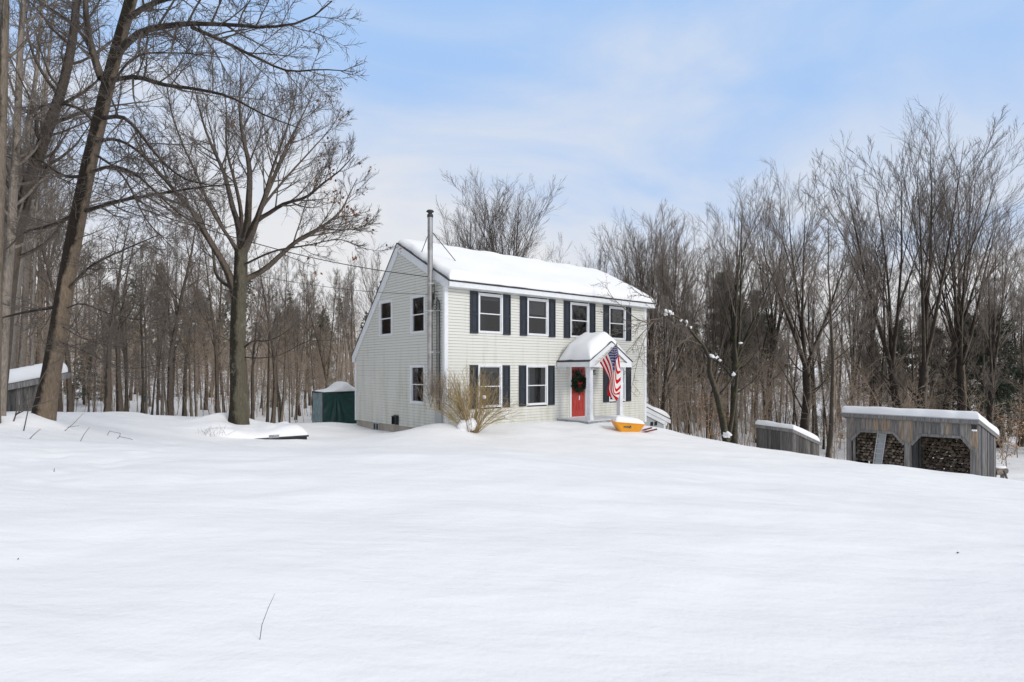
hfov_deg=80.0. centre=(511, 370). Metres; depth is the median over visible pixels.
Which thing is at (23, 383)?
plank shed
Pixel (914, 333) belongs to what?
forest tree
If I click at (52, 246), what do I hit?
forest tree
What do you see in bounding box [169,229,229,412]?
forest tree
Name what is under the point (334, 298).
forest tree
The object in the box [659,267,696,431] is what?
forest tree
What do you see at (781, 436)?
shed
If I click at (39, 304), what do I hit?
forest tree
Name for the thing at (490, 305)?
window
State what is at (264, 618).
weed stalk
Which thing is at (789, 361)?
forest tree
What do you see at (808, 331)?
forest tree
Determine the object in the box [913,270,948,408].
forest tree
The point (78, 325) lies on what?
forest tree
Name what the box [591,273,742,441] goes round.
bent tree
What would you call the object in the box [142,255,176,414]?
forest tree
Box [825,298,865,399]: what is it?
forest tree
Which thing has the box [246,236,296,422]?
forest tree
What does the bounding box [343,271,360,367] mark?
forest tree
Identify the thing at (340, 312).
forest tree
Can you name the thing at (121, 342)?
forest tree
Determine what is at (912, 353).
forest tree
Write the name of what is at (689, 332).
forest tree
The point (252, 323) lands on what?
forest tree
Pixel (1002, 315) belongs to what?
forest tree
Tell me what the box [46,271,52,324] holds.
forest tree
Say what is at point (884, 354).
forest tree
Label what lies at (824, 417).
forest tree
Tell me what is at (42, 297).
forest tree
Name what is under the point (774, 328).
bare tree
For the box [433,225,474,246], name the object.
bare tree
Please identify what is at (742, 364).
forest tree
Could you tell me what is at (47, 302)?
forest tree
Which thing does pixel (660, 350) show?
forest tree
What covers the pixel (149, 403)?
forest tree
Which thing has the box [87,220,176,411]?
forest tree
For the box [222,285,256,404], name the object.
forest tree
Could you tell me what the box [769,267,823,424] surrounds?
forest tree
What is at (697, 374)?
pine tree
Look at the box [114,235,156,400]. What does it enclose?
forest tree
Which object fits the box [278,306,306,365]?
pine tree
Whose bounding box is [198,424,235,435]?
weed clump
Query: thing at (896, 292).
forest tree
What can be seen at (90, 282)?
forest tree
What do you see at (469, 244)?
bare tree
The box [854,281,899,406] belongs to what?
forest tree
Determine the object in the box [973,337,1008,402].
forest tree
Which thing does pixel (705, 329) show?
forest tree
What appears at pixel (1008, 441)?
beech sapling
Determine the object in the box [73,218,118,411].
forest tree
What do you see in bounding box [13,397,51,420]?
twig
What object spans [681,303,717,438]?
forest tree
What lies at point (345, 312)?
forest tree
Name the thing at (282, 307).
forest tree
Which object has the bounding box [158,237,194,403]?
forest tree
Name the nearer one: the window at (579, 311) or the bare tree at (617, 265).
the window at (579, 311)
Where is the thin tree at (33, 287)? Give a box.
[6,1,81,365]
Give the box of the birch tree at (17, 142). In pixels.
[1,0,101,415]
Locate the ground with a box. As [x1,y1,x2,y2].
[0,361,1023,681]
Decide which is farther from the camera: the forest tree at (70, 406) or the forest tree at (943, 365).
the forest tree at (943, 365)
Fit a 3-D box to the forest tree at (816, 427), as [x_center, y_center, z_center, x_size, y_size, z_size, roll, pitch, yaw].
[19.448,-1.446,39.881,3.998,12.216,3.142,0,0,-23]
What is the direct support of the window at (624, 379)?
in the house
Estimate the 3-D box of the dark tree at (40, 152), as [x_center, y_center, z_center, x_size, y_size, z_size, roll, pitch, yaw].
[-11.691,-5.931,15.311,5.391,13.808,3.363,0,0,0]
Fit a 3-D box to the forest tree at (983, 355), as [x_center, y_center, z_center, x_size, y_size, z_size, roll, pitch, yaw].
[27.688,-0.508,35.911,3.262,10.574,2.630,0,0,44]
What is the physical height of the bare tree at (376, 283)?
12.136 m
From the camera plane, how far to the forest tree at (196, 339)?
46.62 m
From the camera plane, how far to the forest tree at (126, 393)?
27.47 m
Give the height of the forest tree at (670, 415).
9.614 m
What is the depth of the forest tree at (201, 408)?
36.80 m
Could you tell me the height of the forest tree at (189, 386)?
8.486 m
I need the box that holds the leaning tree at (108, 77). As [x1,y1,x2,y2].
[2,0,368,420]
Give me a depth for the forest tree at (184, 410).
31.04 m
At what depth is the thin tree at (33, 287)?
19.97 m
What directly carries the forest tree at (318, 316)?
on the ground
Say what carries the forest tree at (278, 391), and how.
on the ground
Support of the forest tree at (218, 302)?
on the ground
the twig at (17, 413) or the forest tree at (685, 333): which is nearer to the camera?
the twig at (17, 413)
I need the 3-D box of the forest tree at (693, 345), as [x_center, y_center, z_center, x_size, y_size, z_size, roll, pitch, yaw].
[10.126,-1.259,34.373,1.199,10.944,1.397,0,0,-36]
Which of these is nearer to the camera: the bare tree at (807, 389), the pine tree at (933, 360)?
the bare tree at (807, 389)
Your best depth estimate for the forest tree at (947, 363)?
44.40 m
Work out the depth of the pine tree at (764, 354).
54.28 m
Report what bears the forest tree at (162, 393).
on the ground
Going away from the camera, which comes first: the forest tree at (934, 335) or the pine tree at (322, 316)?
the forest tree at (934, 335)
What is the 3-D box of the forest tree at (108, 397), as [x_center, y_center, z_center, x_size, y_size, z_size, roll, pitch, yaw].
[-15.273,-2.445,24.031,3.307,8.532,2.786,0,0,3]
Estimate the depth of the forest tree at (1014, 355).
43.65 m
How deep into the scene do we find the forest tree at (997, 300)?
42.34 m
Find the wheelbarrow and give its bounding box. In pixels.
[609,415,656,432]
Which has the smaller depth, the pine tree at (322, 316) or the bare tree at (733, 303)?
the bare tree at (733, 303)
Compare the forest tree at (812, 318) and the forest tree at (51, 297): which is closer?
the forest tree at (51, 297)
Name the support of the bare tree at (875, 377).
on the ground
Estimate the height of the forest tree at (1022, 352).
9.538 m
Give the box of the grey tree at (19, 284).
[4,0,135,368]
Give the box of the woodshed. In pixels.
[841,406,999,476]
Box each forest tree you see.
[3,97,25,262]
[3,231,35,359]
[4,121,42,368]
[5,132,61,254]
[7,80,55,361]
[7,119,87,365]
[7,124,65,363]
[17,230,52,362]
[23,185,100,411]
[32,185,59,321]
[33,226,83,360]
[35,151,100,411]
[42,129,71,351]
[43,186,107,340]
[43,224,96,335]
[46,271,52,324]
[65,231,96,404]
[69,285,87,388]
[72,249,102,399]
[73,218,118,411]
[75,273,101,411]
[78,241,108,399]
[79,225,131,401]
[84,206,178,411]
[84,261,129,400]
[86,257,138,411]
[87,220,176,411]
[99,258,125,409]
[107,270,142,411]
[112,243,166,412]
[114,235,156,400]
[125,228,168,413]
[126,270,158,393]
[127,176,228,415]
[127,289,156,395]
[128,237,161,406]
[139,289,167,414]
[140,224,180,414]
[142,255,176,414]
[143,218,174,399]
[148,248,179,414]
[151,228,199,410]
[153,217,221,415]
[157,240,210,416]
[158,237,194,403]
[160,279,185,396]
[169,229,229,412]
[171,270,200,381]
[177,224,223,409]
[179,246,211,416]
[179,262,209,393]
[186,246,204,409]
[194,227,233,385]
[200,251,228,391]
[201,240,233,397]
[207,279,229,412]
[214,232,275,418]
[217,256,248,395]
[219,247,233,385]
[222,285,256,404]
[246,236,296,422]
[246,269,261,410]
[246,272,282,419]
[247,251,268,391]
[252,251,284,421]
[253,288,293,419]
[253,296,265,414]
[256,269,296,421]
[258,248,313,421]
[258,287,281,407]
[266,269,287,407]
[270,287,299,406]
[273,257,297,397]
[276,299,302,422]
[282,250,299,416]
[282,288,307,415]
[283,293,317,419]
[287,274,314,392]
[293,259,326,405]
[293,262,318,397]
[294,271,335,407]
[295,263,336,387]
[298,285,321,399]
[302,279,322,387]
[310,290,323,387]
[314,268,350,387]
[318,291,333,371]
[322,270,358,384]
[323,273,346,380]
[329,259,358,385]
[329,275,359,385]
[330,272,358,380]
[332,272,349,375]
[335,256,360,384]
[335,263,360,378]
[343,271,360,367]
[641,276,669,400]
[646,277,674,407]
[647,278,671,407]
[647,278,684,429]
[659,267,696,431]
[672,264,697,421]
[674,263,705,427]
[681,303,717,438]
[682,268,714,426]
[684,254,703,434]
[687,278,700,422]
[689,271,721,417]
[690,248,715,339]
[709,259,732,387]
[717,294,741,426]
[730,291,777,422]
[737,262,752,433]
[738,284,748,416]
[740,260,794,442]
[741,263,785,404]
[744,302,765,414]
[747,268,776,426]
[761,292,782,421]
[768,258,794,419]
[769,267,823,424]
[773,311,800,425]
[778,287,798,423]
[780,259,837,437]
[783,246,836,432]
[798,291,824,408]
[804,285,837,437]
[806,276,836,448]
[819,262,866,414]
[821,298,844,420]
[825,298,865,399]
[833,284,879,405]
[839,304,867,405]
[847,299,887,406]
[853,265,913,407]
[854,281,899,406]
[857,251,918,406]
[876,278,903,406]
[892,254,939,408]
[895,284,937,407]
[895,305,914,402]
[903,287,941,407]
[913,269,936,403]
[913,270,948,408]
[932,316,968,397]
[934,293,953,376]
[937,251,1010,442]
[940,280,978,349]
[940,311,971,403]
[954,274,1018,415]
[966,243,1023,442]
[968,277,1018,403]
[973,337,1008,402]
[989,289,1023,436]
[996,293,1023,441]
[1002,275,1023,413]
[1005,299,1023,416]
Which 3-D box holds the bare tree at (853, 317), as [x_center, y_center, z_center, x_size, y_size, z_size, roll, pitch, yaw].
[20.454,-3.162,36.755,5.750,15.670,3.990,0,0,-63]
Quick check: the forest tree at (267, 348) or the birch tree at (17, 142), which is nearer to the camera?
the birch tree at (17, 142)
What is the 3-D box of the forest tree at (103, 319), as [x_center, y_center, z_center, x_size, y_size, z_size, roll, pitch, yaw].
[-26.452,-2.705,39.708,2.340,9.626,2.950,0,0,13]
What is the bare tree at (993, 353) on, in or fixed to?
on the ground
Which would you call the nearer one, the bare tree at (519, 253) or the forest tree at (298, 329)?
the forest tree at (298, 329)
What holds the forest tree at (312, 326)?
on the ground
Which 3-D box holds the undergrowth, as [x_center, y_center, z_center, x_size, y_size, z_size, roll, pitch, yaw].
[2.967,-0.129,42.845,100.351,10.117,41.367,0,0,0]
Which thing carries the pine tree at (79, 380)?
on the ground
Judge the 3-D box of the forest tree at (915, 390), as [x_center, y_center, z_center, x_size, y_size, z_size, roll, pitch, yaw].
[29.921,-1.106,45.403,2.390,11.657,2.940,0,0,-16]
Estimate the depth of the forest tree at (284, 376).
26.00 m
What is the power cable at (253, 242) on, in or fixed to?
attached to the house
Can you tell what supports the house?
on the ground
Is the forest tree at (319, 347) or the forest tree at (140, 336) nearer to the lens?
the forest tree at (319, 347)
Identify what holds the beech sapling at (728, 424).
on the ground
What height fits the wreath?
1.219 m
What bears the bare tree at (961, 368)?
on the ground
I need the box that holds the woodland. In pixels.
[17,258,1023,408]
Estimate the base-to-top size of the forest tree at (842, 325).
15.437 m
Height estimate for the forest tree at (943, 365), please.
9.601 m
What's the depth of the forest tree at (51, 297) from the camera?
41.14 m
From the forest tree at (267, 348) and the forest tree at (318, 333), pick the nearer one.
the forest tree at (267, 348)
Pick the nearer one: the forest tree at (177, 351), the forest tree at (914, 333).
the forest tree at (914, 333)
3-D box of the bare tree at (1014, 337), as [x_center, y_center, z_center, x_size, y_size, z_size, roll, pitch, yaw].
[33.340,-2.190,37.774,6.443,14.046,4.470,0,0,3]
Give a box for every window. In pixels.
[379,299,409,335]
[410,294,442,334]
[410,365,442,403]
[468,293,502,333]
[478,364,501,407]
[511,365,547,405]
[512,298,548,335]
[556,302,588,337]
[593,367,625,401]
[599,306,625,339]
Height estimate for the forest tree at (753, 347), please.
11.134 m
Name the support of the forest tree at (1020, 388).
on the ground
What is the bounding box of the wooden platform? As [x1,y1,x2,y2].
[205,421,308,439]
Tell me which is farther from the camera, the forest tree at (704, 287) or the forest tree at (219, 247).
the forest tree at (704, 287)
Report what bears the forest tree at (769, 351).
on the ground
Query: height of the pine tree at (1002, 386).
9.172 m
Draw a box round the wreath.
[571,367,585,395]
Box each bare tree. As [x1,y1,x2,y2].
[350,236,383,321]
[425,170,545,255]
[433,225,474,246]
[439,165,567,260]
[536,231,571,263]
[574,231,632,280]
[588,209,679,344]
[606,206,684,405]
[630,197,748,411]
[632,206,708,433]
[687,201,789,438]
[692,166,805,443]
[730,172,822,420]
[738,158,884,430]
[819,199,883,405]
[833,189,908,406]
[898,152,1023,453]
[905,137,1023,448]
[960,193,1023,424]
[994,231,1023,446]
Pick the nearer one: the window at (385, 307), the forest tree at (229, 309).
the window at (385, 307)
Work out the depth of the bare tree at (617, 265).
42.29 m
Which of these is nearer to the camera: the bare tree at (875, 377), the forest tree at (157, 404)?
the forest tree at (157, 404)
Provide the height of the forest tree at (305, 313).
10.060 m
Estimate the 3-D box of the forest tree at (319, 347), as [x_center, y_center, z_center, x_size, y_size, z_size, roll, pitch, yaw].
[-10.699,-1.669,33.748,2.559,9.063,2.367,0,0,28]
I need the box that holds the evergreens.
[17,262,1003,392]
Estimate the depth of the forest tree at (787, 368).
41.74 m
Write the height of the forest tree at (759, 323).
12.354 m
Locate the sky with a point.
(637, 103)
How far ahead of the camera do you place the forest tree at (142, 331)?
45.21 m
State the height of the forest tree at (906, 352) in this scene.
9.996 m
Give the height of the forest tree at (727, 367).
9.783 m
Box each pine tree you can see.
[62,342,103,404]
[177,293,226,384]
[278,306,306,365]
[301,314,337,386]
[668,310,716,419]
[692,272,767,417]
[723,290,792,416]
[856,341,889,400]
[878,317,927,406]
[902,322,955,409]
[928,313,1011,407]
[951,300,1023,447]
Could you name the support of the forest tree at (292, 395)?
on the ground
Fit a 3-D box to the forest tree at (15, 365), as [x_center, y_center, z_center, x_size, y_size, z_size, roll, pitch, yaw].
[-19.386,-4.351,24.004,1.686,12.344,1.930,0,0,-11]
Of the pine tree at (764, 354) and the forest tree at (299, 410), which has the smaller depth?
the forest tree at (299, 410)
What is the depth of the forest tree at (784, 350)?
49.43 m
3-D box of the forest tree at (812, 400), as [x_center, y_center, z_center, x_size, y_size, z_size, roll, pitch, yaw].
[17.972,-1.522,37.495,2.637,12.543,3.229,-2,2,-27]
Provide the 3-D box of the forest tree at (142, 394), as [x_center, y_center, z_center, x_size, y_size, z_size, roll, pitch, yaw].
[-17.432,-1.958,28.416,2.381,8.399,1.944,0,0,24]
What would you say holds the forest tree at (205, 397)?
on the ground
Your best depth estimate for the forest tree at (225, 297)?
35.49 m
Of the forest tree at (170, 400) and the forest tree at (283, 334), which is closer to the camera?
the forest tree at (170, 400)
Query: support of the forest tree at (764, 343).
on the ground
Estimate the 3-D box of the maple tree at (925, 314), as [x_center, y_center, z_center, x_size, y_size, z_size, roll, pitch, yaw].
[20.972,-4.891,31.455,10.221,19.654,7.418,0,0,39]
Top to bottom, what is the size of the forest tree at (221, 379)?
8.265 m
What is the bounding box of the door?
[572,367,584,416]
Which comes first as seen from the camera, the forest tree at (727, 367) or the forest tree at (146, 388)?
the forest tree at (146, 388)
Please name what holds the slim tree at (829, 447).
on the ground
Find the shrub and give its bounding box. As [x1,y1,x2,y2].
[414,363,527,432]
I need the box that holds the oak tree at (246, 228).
[105,31,401,424]
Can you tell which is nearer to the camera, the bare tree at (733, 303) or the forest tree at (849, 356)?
the bare tree at (733, 303)
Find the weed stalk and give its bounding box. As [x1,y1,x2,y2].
[259,594,274,639]
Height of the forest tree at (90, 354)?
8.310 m
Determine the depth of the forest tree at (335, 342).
40.70 m
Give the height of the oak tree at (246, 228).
13.943 m
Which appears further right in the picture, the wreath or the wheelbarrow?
the wheelbarrow
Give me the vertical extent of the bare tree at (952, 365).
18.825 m
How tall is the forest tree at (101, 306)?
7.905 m
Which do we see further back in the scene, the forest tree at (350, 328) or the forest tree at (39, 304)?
the forest tree at (350, 328)
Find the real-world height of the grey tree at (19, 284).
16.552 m
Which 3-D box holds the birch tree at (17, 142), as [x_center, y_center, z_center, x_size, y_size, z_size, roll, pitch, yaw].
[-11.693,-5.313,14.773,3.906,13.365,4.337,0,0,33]
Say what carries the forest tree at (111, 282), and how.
on the ground
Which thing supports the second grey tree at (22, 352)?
on the ground
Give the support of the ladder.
on the ground
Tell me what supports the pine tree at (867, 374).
on the ground
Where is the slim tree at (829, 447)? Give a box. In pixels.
[772,211,893,457]
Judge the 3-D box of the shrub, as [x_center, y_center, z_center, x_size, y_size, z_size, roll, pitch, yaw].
[-1.357,0.876,19.884,3.569,2.534,2.949,0,0,45]
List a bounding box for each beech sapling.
[694,392,727,439]
[716,412,749,444]
[821,416,845,458]
[996,416,1023,466]
[1001,403,1023,457]
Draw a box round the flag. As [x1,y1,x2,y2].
[591,342,620,400]
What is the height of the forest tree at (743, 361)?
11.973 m
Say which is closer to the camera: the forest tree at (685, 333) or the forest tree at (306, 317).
the forest tree at (306, 317)
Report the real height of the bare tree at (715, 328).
14.253 m
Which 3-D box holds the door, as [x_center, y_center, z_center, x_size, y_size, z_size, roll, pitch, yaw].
[2.715,0.850,25.051,0.820,2.040,0.140,0,0,-40]
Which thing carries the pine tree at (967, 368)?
on the ground
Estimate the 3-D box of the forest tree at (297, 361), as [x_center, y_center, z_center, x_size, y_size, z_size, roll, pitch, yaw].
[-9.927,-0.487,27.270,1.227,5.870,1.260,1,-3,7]
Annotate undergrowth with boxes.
[17,268,1023,463]
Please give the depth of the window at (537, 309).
23.93 m
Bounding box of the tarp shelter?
[312,381,356,423]
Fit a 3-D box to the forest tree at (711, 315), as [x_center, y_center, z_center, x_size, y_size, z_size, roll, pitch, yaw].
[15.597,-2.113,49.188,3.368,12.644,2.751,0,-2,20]
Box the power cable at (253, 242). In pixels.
[6,156,427,276]
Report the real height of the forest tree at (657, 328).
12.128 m
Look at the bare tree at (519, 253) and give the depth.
45.38 m
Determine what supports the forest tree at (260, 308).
on the ground
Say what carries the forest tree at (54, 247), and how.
on the ground
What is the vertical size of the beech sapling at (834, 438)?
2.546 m
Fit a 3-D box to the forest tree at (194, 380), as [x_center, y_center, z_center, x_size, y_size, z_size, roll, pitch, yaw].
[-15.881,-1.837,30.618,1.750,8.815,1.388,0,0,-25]
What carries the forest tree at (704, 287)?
on the ground
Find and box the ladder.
[873,433,885,463]
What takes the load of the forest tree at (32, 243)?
on the ground
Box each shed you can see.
[6,362,70,411]
[754,420,821,455]
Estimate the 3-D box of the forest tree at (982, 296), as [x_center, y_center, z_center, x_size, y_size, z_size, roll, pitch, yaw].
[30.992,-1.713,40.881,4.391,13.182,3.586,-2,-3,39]
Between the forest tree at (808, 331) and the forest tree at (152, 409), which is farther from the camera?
the forest tree at (808, 331)
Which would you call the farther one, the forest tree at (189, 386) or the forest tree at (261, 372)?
the forest tree at (261, 372)
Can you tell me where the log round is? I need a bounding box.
[996,465,1008,477]
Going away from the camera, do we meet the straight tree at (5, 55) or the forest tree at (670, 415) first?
the straight tree at (5, 55)
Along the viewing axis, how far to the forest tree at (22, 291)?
23.40 m
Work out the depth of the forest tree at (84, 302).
39.63 m
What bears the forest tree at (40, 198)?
on the ground
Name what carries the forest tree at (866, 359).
on the ground
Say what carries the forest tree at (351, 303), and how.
on the ground
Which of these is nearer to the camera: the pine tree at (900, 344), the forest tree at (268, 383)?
the forest tree at (268, 383)
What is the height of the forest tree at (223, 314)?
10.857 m
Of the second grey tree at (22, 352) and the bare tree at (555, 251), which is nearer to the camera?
the second grey tree at (22, 352)
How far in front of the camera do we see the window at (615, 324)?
26.93 m
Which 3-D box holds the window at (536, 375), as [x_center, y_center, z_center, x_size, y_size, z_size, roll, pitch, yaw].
[0.680,0.545,23.913,1.120,1.550,0.950,0,0,-40]
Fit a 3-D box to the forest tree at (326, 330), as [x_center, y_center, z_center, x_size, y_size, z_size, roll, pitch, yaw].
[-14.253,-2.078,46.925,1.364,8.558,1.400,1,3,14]
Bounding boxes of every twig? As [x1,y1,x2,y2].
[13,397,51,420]
[23,369,46,430]
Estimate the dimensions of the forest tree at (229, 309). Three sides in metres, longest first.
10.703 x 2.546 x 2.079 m
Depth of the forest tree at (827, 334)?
52.15 m
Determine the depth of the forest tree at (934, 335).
46.27 m
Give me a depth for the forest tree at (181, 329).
27.34 m
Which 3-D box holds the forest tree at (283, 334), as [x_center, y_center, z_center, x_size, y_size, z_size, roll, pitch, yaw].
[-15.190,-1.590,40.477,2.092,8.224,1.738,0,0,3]
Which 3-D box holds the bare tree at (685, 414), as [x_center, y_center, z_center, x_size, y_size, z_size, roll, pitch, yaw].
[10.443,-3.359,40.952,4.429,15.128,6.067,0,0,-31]
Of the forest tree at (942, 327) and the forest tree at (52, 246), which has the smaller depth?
the forest tree at (52, 246)
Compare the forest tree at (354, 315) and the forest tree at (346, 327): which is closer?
the forest tree at (346, 327)
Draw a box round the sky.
[6,0,1023,365]
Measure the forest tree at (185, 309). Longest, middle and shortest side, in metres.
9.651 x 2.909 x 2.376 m
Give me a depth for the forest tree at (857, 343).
51.12 m
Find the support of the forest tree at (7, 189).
on the ground
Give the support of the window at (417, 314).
in the house
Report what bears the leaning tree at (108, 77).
on the ground
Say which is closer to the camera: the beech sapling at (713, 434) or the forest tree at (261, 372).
the beech sapling at (713, 434)
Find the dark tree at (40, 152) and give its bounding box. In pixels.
[4,0,173,398]
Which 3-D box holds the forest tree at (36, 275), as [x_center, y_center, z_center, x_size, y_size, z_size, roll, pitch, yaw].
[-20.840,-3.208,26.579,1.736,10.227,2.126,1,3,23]
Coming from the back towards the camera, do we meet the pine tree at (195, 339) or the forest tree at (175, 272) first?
the pine tree at (195, 339)
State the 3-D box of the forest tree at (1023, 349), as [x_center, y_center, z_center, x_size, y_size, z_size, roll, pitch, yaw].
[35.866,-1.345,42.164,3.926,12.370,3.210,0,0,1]
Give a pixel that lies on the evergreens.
(342, 331)
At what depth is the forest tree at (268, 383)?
28.25 m
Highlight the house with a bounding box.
[351,209,670,431]
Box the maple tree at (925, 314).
[800,95,1023,408]
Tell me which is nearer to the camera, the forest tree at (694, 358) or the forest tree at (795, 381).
the forest tree at (795, 381)
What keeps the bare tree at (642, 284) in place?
on the ground
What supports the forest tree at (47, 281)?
on the ground
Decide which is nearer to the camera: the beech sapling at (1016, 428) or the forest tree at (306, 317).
the beech sapling at (1016, 428)
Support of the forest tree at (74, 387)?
on the ground
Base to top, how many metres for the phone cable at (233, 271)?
2.225 m
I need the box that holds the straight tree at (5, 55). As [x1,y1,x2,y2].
[0,0,49,423]
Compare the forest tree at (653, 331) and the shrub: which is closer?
the shrub
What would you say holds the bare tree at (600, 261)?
on the ground
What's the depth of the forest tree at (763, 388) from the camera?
36.28 m
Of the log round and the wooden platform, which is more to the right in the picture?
the log round
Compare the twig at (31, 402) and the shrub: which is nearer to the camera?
the twig at (31, 402)
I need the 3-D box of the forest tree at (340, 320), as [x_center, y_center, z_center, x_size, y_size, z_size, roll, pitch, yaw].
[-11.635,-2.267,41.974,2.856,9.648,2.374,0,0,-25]
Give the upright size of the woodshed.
3.738 m
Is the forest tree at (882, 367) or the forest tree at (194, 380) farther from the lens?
the forest tree at (882, 367)
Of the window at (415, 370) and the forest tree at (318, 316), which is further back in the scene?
the forest tree at (318, 316)
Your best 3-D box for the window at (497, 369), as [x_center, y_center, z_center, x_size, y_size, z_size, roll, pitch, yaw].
[-1.075,0.545,22.443,1.100,1.550,0.950,0,0,-40]
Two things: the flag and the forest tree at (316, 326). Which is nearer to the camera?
the flag
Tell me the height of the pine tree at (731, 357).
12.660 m
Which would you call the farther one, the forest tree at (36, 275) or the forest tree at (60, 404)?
the forest tree at (60, 404)
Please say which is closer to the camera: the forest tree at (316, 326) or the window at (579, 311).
the window at (579, 311)
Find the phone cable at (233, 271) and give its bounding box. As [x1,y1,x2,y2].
[30,217,433,294]
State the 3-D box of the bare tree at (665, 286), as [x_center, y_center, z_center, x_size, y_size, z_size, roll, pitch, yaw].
[8.170,-2.708,29.538,4.183,12.519,6.029,0,0,-24]
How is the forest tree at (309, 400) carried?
on the ground
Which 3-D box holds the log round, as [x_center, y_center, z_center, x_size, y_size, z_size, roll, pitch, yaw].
[20.463,4.468,25.643,0.685,1.004,0.335,0,0,-9]
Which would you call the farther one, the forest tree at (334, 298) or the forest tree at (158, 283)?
the forest tree at (158, 283)
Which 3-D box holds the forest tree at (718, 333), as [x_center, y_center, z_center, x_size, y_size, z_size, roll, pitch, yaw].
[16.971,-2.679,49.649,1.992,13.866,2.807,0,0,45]
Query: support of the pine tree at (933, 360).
on the ground
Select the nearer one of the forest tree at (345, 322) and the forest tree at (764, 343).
the forest tree at (764, 343)
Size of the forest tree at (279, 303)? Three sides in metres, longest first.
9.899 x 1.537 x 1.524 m
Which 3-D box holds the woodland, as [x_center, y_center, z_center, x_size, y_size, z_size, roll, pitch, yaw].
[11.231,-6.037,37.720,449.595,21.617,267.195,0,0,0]
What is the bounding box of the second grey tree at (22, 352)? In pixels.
[5,0,125,367]
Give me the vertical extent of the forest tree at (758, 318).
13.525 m
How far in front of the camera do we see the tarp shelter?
27.83 m
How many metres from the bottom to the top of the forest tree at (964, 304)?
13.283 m
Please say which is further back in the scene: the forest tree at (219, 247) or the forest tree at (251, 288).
the forest tree at (219, 247)
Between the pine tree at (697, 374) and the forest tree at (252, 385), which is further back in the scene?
the pine tree at (697, 374)
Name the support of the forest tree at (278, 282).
on the ground

